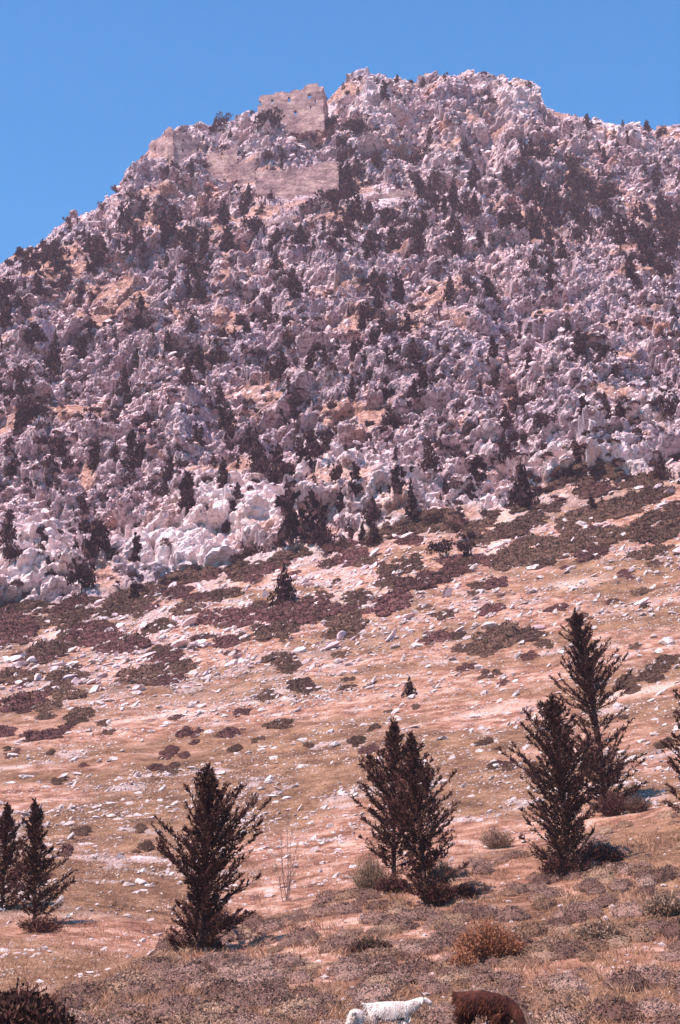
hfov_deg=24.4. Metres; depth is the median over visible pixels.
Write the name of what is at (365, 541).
shrub
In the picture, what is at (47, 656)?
shrub
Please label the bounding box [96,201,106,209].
round bush
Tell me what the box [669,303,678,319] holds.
evergreen tree
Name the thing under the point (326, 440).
leaning tree
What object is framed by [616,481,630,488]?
shrub
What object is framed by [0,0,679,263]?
sky
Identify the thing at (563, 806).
conifer
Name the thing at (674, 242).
evergreen tree
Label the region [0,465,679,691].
belt blocks
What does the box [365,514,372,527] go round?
leaning tree
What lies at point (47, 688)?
shrub
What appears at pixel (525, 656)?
shrub
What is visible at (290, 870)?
bare sapling
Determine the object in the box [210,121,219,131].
evergreen tree
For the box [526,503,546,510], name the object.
shrub
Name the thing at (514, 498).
evergreen tree
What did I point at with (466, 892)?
twiggy shrub
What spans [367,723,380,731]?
shrub
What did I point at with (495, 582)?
shrub
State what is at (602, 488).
shrub
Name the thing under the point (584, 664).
conifer
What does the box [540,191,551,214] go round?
cypress
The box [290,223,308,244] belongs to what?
evergreen tree
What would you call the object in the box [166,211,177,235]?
cypress
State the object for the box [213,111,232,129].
round bush
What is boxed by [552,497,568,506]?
shrub
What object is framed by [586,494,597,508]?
cypress
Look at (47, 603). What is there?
shrub
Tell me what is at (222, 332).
round bush
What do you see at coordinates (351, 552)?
shrub
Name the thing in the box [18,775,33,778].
boulder
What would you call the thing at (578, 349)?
cypress
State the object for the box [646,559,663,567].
shrub
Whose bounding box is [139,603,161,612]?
shrub
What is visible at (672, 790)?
conifer
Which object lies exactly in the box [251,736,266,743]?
shrub
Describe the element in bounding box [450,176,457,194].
cypress
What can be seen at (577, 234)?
round bush
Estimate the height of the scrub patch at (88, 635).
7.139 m
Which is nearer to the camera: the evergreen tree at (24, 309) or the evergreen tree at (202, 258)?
the evergreen tree at (24, 309)
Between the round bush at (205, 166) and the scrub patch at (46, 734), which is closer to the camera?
the scrub patch at (46, 734)
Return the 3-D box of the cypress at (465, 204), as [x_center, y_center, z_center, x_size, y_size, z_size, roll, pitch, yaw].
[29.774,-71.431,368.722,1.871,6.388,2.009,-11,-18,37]
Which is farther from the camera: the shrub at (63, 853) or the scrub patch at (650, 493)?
the scrub patch at (650, 493)
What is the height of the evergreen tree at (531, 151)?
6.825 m
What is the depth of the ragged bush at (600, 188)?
400.11 m
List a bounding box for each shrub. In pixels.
[0,601,29,613]
[0,723,17,737]
[1,602,31,616]
[2,746,11,751]
[3,748,20,758]
[7,599,44,608]
[12,600,42,609]
[14,913,65,933]
[15,704,33,713]
[17,679,31,687]
[26,643,55,659]
[30,605,49,614]
[31,698,62,711]
[33,613,60,628]
[34,711,57,719]
[37,686,53,696]
[42,601,55,606]
[43,667,80,681]
[45,748,55,754]
[46,597,80,614]
[50,671,90,687]
[51,777,67,785]
[55,592,90,608]
[55,621,80,633]
[57,851,71,856]
[59,841,73,853]
[61,663,82,669]
[62,711,88,725]
[63,706,95,719]
[68,825,92,836]
[77,596,101,605]
[78,762,89,767]
[94,600,130,618]
[94,622,118,633]
[96,718,110,726]
[101,729,116,734]
[109,595,135,615]
[111,587,141,596]
[122,604,138,615]
[126,607,144,617]
[130,839,155,852]
[133,823,147,833]
[134,629,146,634]
[134,632,147,640]
[138,578,164,592]
[138,592,159,606]
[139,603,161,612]
[139,663,166,670]
[144,642,174,655]
[146,763,162,770]
[149,647,185,664]
[150,676,172,685]
[152,588,165,596]
[155,620,179,629]
[156,673,189,685]
[161,584,194,600]
[162,577,188,587]
[164,655,179,665]
[167,714,184,720]
[177,751,190,758]
[182,591,208,601]
[182,605,195,615]
[184,904,234,931]
[188,643,207,650]
[188,739,200,744]
[190,632,217,641]
[200,566,222,577]
[205,587,242,602]
[206,572,221,580]
[207,586,245,596]
[211,633,241,648]
[214,620,238,628]
[222,649,240,655]
[226,569,232,579]
[227,568,254,581]
[227,743,243,752]
[235,632,254,641]
[237,563,272,583]
[241,560,266,568]
[242,600,267,607]
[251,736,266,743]
[259,602,269,608]
[260,651,297,665]
[266,548,299,566]
[266,558,290,569]
[276,660,302,673]
[278,635,293,642]
[285,677,314,690]
[288,570,301,574]
[295,546,313,556]
[296,609,319,620]
[296,683,317,694]
[303,741,313,747]
[313,589,327,595]
[316,558,336,569]
[317,615,334,620]
[320,632,336,639]
[321,539,350,554]
[326,592,334,597]
[330,650,351,657]
[331,545,369,566]
[331,578,342,583]
[335,538,358,549]
[337,603,360,613]
[338,682,357,690]
[341,676,355,681]
[342,587,364,601]
[346,590,373,604]
[346,735,366,746]
[347,851,388,890]
[349,608,366,617]
[352,555,377,566]
[357,743,379,753]
[361,535,383,545]
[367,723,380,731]
[373,870,407,893]
[375,573,401,588]
[388,524,408,534]
[393,533,418,544]
[408,535,426,545]
[411,703,419,709]
[415,629,452,645]
[416,603,432,609]
[417,873,455,906]
[420,513,446,525]
[430,608,454,619]
[431,859,456,880]
[435,554,466,564]
[441,560,476,568]
[447,518,469,529]
[447,630,466,639]
[449,883,480,899]
[450,642,472,652]
[456,662,476,672]
[465,516,496,531]
[465,581,486,589]
[467,590,477,595]
[472,529,502,547]
[473,553,502,568]
[473,736,493,745]
[477,602,506,615]
[478,825,515,848]
[483,509,502,517]
[483,576,508,589]
[486,764,496,769]
[493,758,517,767]
[496,678,509,685]
[501,763,514,770]
[505,504,528,512]
[519,650,539,660]
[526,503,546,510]
[533,556,556,568]
[536,850,589,876]
[538,501,561,511]
[543,603,568,612]
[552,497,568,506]
[554,520,581,532]
[564,505,592,516]
[564,612,593,626]
[569,916,627,941]
[571,485,596,499]
[571,545,609,561]
[579,480,618,497]
[582,845,628,862]
[587,524,599,529]
[593,790,628,816]
[597,543,610,547]
[604,533,627,543]
[606,598,619,604]
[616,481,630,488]
[617,714,628,719]
[622,477,643,489]
[622,792,651,812]
[628,641,641,649]
[629,586,653,596]
[630,470,662,488]
[639,603,650,608]
[639,888,679,916]
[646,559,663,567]
[653,736,674,748]
[662,500,679,511]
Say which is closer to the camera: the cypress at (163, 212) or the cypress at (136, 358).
the cypress at (136, 358)
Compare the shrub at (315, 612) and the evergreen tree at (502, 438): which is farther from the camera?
the evergreen tree at (502, 438)
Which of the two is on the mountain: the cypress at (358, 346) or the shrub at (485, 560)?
the cypress at (358, 346)
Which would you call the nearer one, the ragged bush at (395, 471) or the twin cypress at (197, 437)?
the ragged bush at (395, 471)
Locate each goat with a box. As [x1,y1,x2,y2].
[345,1009,365,1023]
[361,985,431,1023]
[450,990,529,1023]
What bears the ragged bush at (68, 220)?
on the mountain
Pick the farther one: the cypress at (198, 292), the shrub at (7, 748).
the cypress at (198, 292)
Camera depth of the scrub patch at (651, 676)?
110.13 m
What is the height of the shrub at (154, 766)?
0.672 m
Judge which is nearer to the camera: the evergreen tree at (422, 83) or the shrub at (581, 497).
the shrub at (581, 497)
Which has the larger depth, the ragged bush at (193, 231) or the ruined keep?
the ruined keep
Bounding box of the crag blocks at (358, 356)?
[0,72,679,716]
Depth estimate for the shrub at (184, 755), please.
103.55 m
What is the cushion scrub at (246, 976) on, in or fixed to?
on the ground at (520, 900)
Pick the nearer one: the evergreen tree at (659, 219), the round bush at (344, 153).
the evergreen tree at (659, 219)
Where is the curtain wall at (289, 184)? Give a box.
[207,146,338,200]
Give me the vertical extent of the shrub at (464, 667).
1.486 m
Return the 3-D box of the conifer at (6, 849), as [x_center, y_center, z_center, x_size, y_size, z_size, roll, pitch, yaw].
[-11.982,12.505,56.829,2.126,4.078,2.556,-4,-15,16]
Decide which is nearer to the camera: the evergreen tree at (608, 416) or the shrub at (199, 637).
the shrub at (199, 637)
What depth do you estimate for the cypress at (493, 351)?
262.02 m
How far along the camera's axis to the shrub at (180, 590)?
184.36 m
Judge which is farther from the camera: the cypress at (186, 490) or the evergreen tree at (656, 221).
the evergreen tree at (656, 221)
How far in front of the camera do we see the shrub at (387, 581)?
167.18 m
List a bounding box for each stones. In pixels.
[0,466,679,980]
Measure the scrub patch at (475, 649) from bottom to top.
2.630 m
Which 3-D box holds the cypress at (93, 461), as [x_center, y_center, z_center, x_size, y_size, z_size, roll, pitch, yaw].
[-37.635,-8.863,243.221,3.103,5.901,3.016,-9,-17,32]
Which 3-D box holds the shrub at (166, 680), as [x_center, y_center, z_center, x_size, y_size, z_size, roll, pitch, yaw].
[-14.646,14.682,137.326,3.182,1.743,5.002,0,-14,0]
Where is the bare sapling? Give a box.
[272,810,298,901]
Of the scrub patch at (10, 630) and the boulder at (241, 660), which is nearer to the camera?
the boulder at (241, 660)
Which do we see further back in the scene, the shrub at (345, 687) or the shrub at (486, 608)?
the shrub at (486, 608)
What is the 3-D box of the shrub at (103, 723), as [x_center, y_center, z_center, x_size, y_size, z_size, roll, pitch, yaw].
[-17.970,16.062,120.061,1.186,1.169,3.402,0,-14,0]
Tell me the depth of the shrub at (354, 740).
101.43 m
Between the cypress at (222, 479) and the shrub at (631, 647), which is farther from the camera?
the cypress at (222, 479)
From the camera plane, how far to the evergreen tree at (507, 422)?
222.64 m
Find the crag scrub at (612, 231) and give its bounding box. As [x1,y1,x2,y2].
[0,71,679,595]
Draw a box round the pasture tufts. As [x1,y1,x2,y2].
[1,533,679,899]
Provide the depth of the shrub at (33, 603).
189.44 m
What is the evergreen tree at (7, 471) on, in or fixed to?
on the mountain
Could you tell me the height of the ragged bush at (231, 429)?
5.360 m
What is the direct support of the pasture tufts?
on the hillside
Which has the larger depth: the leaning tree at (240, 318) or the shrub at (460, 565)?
the leaning tree at (240, 318)
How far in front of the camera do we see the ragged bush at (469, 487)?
205.53 m
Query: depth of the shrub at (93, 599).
190.01 m
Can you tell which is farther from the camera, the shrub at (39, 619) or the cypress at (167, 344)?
the cypress at (167, 344)
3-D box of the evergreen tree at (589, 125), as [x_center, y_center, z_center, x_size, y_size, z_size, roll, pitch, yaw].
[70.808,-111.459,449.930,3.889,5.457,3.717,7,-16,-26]
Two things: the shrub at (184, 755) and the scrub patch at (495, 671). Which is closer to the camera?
the shrub at (184, 755)
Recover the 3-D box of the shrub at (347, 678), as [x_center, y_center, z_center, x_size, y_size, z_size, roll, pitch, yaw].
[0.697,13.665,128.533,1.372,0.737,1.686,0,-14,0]
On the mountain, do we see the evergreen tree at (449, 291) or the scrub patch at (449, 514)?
the evergreen tree at (449, 291)
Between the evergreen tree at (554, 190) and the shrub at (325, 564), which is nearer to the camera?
the shrub at (325, 564)
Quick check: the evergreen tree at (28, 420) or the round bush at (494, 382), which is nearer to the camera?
the round bush at (494, 382)
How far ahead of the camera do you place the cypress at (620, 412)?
218.32 m
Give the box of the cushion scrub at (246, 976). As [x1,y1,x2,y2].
[51,810,679,1023]
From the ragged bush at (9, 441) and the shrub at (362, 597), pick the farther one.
the ragged bush at (9, 441)
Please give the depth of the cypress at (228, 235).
358.21 m
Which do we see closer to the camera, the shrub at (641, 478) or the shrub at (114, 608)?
the shrub at (114, 608)
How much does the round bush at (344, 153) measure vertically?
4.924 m
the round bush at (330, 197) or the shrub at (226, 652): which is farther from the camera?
the round bush at (330, 197)
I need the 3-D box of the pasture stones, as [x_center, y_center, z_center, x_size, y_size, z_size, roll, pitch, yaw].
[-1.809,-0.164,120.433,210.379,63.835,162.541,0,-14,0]
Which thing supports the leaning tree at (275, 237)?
on the mountain
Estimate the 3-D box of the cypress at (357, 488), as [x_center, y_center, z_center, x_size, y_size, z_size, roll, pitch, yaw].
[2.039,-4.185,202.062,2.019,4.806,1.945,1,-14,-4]
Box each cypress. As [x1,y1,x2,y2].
[12,405,26,430]
[30,269,44,295]
[44,555,52,575]
[51,557,56,575]
[56,435,67,459]
[74,334,87,359]
[75,278,84,307]
[84,235,92,252]
[85,436,102,470]
[86,243,100,272]
[116,201,134,224]
[122,235,130,255]
[124,428,137,457]
[127,581,139,598]
[128,532,142,562]
[130,221,144,242]
[132,346,138,368]
[133,304,143,330]
[134,191,150,211]
[135,293,145,313]
[158,218,170,247]
[160,204,166,219]
[163,329,172,351]
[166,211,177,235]
[166,454,174,472]
[177,469,195,516]
[181,273,192,296]
[183,338,202,367]
[188,158,194,176]
[192,344,206,370]
[192,420,205,446]
[194,278,202,300]
[197,232,205,255]
[199,226,209,251]
[200,284,207,304]
[202,205,210,219]
[214,384,228,413]
[215,402,237,430]
[216,456,227,488]
[219,224,235,251]
[239,192,248,214]
[243,183,251,205]
[245,423,258,454]
[250,301,257,320]
[262,292,272,309]
[272,480,329,547]
[285,265,297,290]
[302,352,313,370]
[307,450,313,467]
[322,504,329,512]
[335,487,345,512]
[338,164,342,183]
[345,199,355,220]
[348,461,363,496]
[351,189,361,215]
[353,338,363,355]
[354,197,371,222]
[356,306,366,329]
[358,522,365,543]
[372,284,383,310]
[376,309,385,334]
[379,79,390,99]
[383,344,398,366]
[387,226,399,252]
[391,271,405,300]
[402,310,412,331]
[404,486,418,521]
[405,386,412,409]
[408,378,419,400]
[416,364,428,388]
[426,171,437,191]
[440,195,447,216]
[442,478,448,491]
[447,185,459,213]
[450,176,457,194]
[463,195,469,213]
[467,168,477,189]
[471,162,480,180]
[476,230,484,245]
[480,272,492,296]
[488,335,498,358]
[501,163,512,187]
[507,166,520,188]
[514,209,525,230]
[516,482,529,506]
[518,138,528,156]
[524,350,532,371]
[530,214,540,239]
[534,178,544,202]
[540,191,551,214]
[543,228,553,247]
[545,254,554,273]
[569,164,578,185]
[572,440,581,463]
[573,327,586,354]
[576,395,588,414]
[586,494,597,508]
[588,181,594,198]
[600,146,606,164]
[611,400,625,417]
[615,221,626,244]
[643,120,649,133]
[647,157,661,174]
[650,168,660,187]
[655,193,669,214]
[673,203,679,219]
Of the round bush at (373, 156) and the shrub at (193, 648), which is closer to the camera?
the shrub at (193, 648)
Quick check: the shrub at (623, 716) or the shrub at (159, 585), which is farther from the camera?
the shrub at (159, 585)
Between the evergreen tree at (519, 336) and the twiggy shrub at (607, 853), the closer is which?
the twiggy shrub at (607, 853)
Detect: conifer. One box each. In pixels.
[0,802,37,909]
[5,797,78,920]
[150,761,271,951]
[349,717,434,877]
[369,729,471,906]
[493,694,617,868]
[549,607,647,811]
[660,688,679,813]
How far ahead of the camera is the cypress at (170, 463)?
232.44 m
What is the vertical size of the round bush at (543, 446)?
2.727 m
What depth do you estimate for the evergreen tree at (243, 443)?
239.89 m
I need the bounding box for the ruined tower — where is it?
[149,127,199,164]
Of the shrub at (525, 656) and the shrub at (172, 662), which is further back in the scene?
the shrub at (172, 662)
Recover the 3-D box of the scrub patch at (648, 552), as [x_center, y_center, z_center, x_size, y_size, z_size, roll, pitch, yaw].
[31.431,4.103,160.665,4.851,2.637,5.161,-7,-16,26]
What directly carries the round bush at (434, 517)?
on the hillside
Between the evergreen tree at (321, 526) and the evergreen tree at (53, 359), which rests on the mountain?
the evergreen tree at (53, 359)
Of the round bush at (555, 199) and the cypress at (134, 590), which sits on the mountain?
the round bush at (555, 199)
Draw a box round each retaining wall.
[239,215,299,229]
[365,188,411,202]
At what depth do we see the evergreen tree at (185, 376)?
258.33 m
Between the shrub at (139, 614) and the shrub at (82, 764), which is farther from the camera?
the shrub at (139, 614)
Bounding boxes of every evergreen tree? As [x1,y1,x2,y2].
[0,509,21,543]
[2,292,12,307]
[3,452,17,478]
[14,299,31,319]
[14,407,25,430]
[24,400,34,427]
[38,240,50,262]
[42,329,63,379]
[78,495,89,516]
[92,236,110,265]
[108,441,118,458]
[116,363,134,404]
[132,236,149,253]
[132,442,145,467]
[158,476,170,496]
[179,360,196,386]
[185,313,198,333]
[191,282,196,299]
[196,251,209,269]
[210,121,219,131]
[213,199,232,224]
[215,353,225,363]
[221,511,231,534]
[229,482,243,510]
[237,433,247,455]
[246,438,270,465]
[256,303,276,330]
[265,443,289,483]
[267,562,297,606]
[268,349,290,382]
[269,251,283,269]
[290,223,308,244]
[309,504,336,546]
[338,164,360,194]
[339,160,355,180]
[346,375,358,398]
[347,337,356,359]
[351,156,362,175]
[361,229,379,257]
[361,495,383,522]
[365,522,382,546]
[366,267,378,284]
[368,200,375,220]
[393,74,398,82]
[400,337,423,364]
[401,676,416,697]
[408,229,426,257]
[417,211,430,230]
[417,437,442,474]
[419,76,427,87]
[424,126,432,145]
[440,274,457,301]
[448,218,466,243]
[460,136,471,157]
[465,194,483,217]
[489,174,498,193]
[489,281,501,305]
[493,431,509,463]
[494,404,512,431]
[496,210,507,228]
[507,385,520,414]
[507,456,540,506]
[515,331,521,346]
[526,205,534,220]
[526,249,542,271]
[527,138,540,158]
[544,203,570,227]
[550,186,563,207]
[555,236,570,261]
[569,176,585,202]
[576,193,582,210]
[580,207,589,225]
[582,114,595,129]
[599,392,610,413]
[600,182,611,207]
[604,396,611,419]
[607,348,618,375]
[634,223,654,244]
[637,201,654,221]
[648,208,673,230]
[650,451,674,479]
[652,207,671,229]
[654,230,675,252]
[668,232,678,255]
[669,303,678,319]
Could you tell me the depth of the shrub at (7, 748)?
110.77 m
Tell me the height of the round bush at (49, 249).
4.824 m
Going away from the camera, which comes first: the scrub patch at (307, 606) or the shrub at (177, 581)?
the scrub patch at (307, 606)
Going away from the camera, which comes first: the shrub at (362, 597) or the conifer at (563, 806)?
the conifer at (563, 806)
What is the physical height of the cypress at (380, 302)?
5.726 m
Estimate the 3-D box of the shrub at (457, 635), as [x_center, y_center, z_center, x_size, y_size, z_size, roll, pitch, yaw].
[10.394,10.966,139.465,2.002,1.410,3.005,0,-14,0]
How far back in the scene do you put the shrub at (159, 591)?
186.51 m
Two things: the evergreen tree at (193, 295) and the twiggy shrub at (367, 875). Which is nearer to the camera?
the twiggy shrub at (367, 875)
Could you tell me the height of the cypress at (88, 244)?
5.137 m
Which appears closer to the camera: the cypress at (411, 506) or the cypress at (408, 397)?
the cypress at (411, 506)
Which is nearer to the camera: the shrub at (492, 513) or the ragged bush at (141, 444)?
the shrub at (492, 513)
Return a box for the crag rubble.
[0,69,679,725]
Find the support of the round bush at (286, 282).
on the mountain
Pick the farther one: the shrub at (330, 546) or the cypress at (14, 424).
the cypress at (14, 424)
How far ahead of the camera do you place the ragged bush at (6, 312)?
310.56 m
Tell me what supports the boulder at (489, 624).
on the hillside
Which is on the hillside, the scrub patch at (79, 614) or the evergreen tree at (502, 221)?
the scrub patch at (79, 614)
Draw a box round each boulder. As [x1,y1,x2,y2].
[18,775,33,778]
[123,882,135,885]
[131,856,156,859]
[135,878,147,883]
[237,658,247,663]
[296,764,308,767]
[409,642,422,648]
[481,622,497,627]
[576,520,585,525]
[654,648,662,652]
[659,637,675,644]
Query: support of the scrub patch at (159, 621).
on the hillside
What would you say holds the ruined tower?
on the mountain
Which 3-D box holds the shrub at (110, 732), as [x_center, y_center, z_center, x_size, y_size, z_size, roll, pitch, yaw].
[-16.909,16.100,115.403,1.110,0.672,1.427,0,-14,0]
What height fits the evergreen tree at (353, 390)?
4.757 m
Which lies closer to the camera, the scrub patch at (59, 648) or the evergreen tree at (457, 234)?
the scrub patch at (59, 648)
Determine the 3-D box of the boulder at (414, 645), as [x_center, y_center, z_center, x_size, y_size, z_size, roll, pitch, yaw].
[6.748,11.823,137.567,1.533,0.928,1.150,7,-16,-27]
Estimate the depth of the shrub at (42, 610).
186.56 m
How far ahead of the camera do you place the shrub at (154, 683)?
135.69 m
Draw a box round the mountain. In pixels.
[0,67,679,604]
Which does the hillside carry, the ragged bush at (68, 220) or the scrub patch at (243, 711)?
the scrub patch at (243, 711)
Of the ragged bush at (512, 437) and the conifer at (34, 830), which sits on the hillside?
the conifer at (34, 830)
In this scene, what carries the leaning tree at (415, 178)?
on the mountain
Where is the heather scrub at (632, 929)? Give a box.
[55,810,679,1023]
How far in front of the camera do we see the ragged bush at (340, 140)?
417.49 m
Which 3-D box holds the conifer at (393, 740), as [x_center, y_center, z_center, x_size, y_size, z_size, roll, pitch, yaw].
[1.783,9.891,53.290,3.057,6.040,3.537,0,-14,0]
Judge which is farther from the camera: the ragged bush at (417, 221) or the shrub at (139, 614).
the ragged bush at (417, 221)
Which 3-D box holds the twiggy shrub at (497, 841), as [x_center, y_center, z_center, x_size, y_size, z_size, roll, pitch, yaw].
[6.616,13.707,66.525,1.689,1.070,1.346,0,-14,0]
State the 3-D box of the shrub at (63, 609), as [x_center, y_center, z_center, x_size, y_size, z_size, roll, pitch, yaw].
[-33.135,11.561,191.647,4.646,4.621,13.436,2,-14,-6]
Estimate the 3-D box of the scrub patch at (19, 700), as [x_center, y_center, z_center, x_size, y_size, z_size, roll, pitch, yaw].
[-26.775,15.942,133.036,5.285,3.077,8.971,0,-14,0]
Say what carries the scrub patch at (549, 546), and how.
on the hillside
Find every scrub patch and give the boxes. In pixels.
[0,608,41,645]
[0,665,46,684]
[0,689,49,712]
[18,631,81,665]
[18,724,73,741]
[47,605,93,622]
[48,683,88,699]
[63,619,127,654]
[92,581,157,616]
[105,634,153,654]
[113,663,169,684]
[144,617,168,633]
[157,744,179,759]
[157,761,180,775]
[162,565,220,588]
[162,657,200,673]
[168,597,211,615]
[175,725,203,737]
[195,603,272,628]
[213,726,245,737]
[222,559,259,577]
[232,707,252,716]
[248,619,300,640]
[255,688,283,701]
[261,718,294,729]
[266,594,342,624]
[323,612,369,634]
[329,620,364,637]
[360,590,413,616]
[364,507,448,543]
[374,558,403,578]
[392,563,476,592]
[395,552,423,573]
[414,507,464,532]
[448,520,481,547]
[458,555,481,564]
[465,639,497,657]
[471,619,520,648]
[477,668,502,679]
[487,546,534,570]
[489,510,550,539]
[496,528,597,566]
[503,624,548,641]
[532,638,553,648]
[547,446,577,485]
[554,497,655,524]
[565,461,599,486]
[565,524,626,547]
[594,459,624,478]
[605,483,676,507]
[614,674,641,694]
[616,568,634,578]
[624,507,679,543]
[624,543,675,559]
[634,668,666,682]
[644,654,679,672]
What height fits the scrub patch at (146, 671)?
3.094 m
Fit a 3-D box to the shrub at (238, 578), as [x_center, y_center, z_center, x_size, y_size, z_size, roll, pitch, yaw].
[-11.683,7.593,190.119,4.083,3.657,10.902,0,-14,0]
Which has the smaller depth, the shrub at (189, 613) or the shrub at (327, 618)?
the shrub at (327, 618)
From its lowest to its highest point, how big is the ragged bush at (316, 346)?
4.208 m
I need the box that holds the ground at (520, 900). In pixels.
[93,817,679,1023]
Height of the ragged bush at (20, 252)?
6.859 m
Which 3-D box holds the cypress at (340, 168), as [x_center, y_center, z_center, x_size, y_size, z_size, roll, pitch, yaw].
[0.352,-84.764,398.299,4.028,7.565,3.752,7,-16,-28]
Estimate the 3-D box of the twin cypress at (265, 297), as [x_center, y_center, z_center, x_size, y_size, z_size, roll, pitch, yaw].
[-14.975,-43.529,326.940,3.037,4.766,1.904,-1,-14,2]
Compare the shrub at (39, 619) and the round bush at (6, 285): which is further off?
the round bush at (6, 285)
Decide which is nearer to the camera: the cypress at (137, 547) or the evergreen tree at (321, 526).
the evergreen tree at (321, 526)
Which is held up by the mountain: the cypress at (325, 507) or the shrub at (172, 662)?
the cypress at (325, 507)
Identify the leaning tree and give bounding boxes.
[36,523,48,541]
[87,517,119,564]
[175,229,195,254]
[180,253,207,279]
[234,313,251,339]
[264,227,285,256]
[302,428,326,454]
[311,434,330,457]
[362,329,378,350]
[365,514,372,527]
[408,171,427,194]
[443,214,456,232]
[461,276,477,295]
[543,272,555,290]
[565,199,583,224]
[593,181,618,212]
[623,261,642,285]
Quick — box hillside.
[0,461,679,996]
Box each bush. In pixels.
[0,278,19,303]
[0,306,19,332]
[0,384,15,415]
[0,483,9,491]
[0,543,11,562]
[0,977,81,1023]
[3,436,18,453]
[3,540,26,566]
[4,360,35,382]
[5,246,37,266]
[12,291,26,307]
[15,379,36,408]
[16,396,49,422]
[21,322,48,350]
[28,252,41,268]
[32,435,73,478]
[41,243,64,256]
[42,245,62,260]
[48,250,66,271]
[59,273,71,294]
[62,217,70,229]
[64,555,97,595]
[69,334,92,349]
[72,520,102,558]
[83,319,106,338]
[83,406,108,422]
[90,234,101,245]
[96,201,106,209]
[110,185,116,192]
[113,456,138,483]
[133,308,145,327]
[134,439,146,452]
[160,466,174,481]
[163,158,178,176]
[163,199,183,226]
[186,224,200,244]
[194,160,210,170]
[208,339,226,366]
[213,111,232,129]
[213,325,242,341]
[223,423,236,449]
[229,543,265,561]
[240,216,264,239]
[250,457,271,476]
[252,106,284,135]
[260,360,276,379]
[262,149,272,162]
[273,313,296,340]
[273,462,294,480]
[274,277,302,299]
[279,392,303,435]
[288,441,330,477]
[289,281,307,297]
[307,342,326,361]
[310,428,334,439]
[312,187,354,204]
[318,188,342,204]
[325,115,339,133]
[326,225,351,257]
[327,462,342,483]
[332,145,354,163]
[335,135,349,146]
[337,214,352,228]
[339,119,363,136]
[344,934,394,952]
[349,119,364,134]
[355,298,378,322]
[360,150,387,167]
[366,274,387,295]
[373,376,395,403]
[375,206,390,221]
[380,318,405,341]
[380,410,404,428]
[388,464,414,488]
[401,145,429,165]
[410,218,426,235]
[418,190,433,204]
[423,511,444,523]
[424,193,451,211]
[424,538,455,558]
[430,171,443,188]
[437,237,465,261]
[443,915,526,960]
[446,947,480,966]
[456,198,471,219]
[456,530,476,556]
[461,427,473,453]
[464,481,480,499]
[467,454,495,485]
[478,71,490,80]
[483,372,503,391]
[502,431,525,451]
[503,206,518,223]
[516,156,529,171]
[519,392,531,407]
[520,181,541,204]
[524,80,532,88]
[525,211,552,234]
[529,136,557,160]
[533,412,542,427]
[537,443,549,449]
[538,412,557,437]
[544,193,567,216]
[561,152,581,168]
[561,314,583,333]
[569,227,586,245]
[570,333,589,357]
[577,171,595,189]
[589,188,600,204]
[595,344,618,358]
[596,184,605,196]
[613,212,626,227]
[623,215,640,237]
[625,251,635,267]
[631,199,643,215]
[635,254,665,269]
[636,242,655,265]
[637,227,657,249]
[652,256,674,282]
[653,160,660,175]
[654,125,666,140]
[654,389,679,417]
[660,221,679,239]
[661,208,679,224]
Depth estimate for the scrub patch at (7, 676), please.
144.80 m
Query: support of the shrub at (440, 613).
on the hillside
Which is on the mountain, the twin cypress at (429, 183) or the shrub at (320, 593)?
the twin cypress at (429, 183)
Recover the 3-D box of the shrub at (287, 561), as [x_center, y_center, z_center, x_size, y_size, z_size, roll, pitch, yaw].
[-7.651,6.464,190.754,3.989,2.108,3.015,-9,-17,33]
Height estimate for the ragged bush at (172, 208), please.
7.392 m
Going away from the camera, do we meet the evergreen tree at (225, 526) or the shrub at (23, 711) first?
the shrub at (23, 711)
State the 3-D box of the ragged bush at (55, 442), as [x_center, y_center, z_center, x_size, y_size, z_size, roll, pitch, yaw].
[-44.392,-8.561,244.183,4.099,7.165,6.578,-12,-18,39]
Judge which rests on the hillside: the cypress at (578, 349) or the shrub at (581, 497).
the shrub at (581, 497)
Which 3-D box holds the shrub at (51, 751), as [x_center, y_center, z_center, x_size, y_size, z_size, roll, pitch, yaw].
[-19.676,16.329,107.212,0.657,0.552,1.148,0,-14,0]
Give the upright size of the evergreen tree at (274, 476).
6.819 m
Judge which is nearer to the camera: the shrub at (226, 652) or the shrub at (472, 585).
the shrub at (226, 652)
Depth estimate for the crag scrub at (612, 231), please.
306.81 m
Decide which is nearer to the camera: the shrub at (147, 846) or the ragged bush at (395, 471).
the shrub at (147, 846)
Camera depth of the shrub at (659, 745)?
86.80 m
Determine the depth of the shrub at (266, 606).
168.02 m
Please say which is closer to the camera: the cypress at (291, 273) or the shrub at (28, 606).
the shrub at (28, 606)
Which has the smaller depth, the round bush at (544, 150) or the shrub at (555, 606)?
the shrub at (555, 606)
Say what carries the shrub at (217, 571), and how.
on the hillside
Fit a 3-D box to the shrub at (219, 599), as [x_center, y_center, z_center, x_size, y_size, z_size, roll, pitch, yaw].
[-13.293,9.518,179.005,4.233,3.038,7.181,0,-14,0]
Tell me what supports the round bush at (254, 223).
on the mountain
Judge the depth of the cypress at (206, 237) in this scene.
357.25 m
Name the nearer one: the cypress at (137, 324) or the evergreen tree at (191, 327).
the evergreen tree at (191, 327)
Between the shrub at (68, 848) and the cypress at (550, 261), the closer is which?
the shrub at (68, 848)
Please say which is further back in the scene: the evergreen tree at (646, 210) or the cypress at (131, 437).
the evergreen tree at (646, 210)
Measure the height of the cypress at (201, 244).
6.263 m
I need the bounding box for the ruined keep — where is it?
[257,83,327,135]
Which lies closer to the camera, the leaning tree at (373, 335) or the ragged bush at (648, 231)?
the leaning tree at (373, 335)
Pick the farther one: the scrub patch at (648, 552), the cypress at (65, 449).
the cypress at (65, 449)
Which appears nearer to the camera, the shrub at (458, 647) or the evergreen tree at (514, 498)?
the shrub at (458, 647)

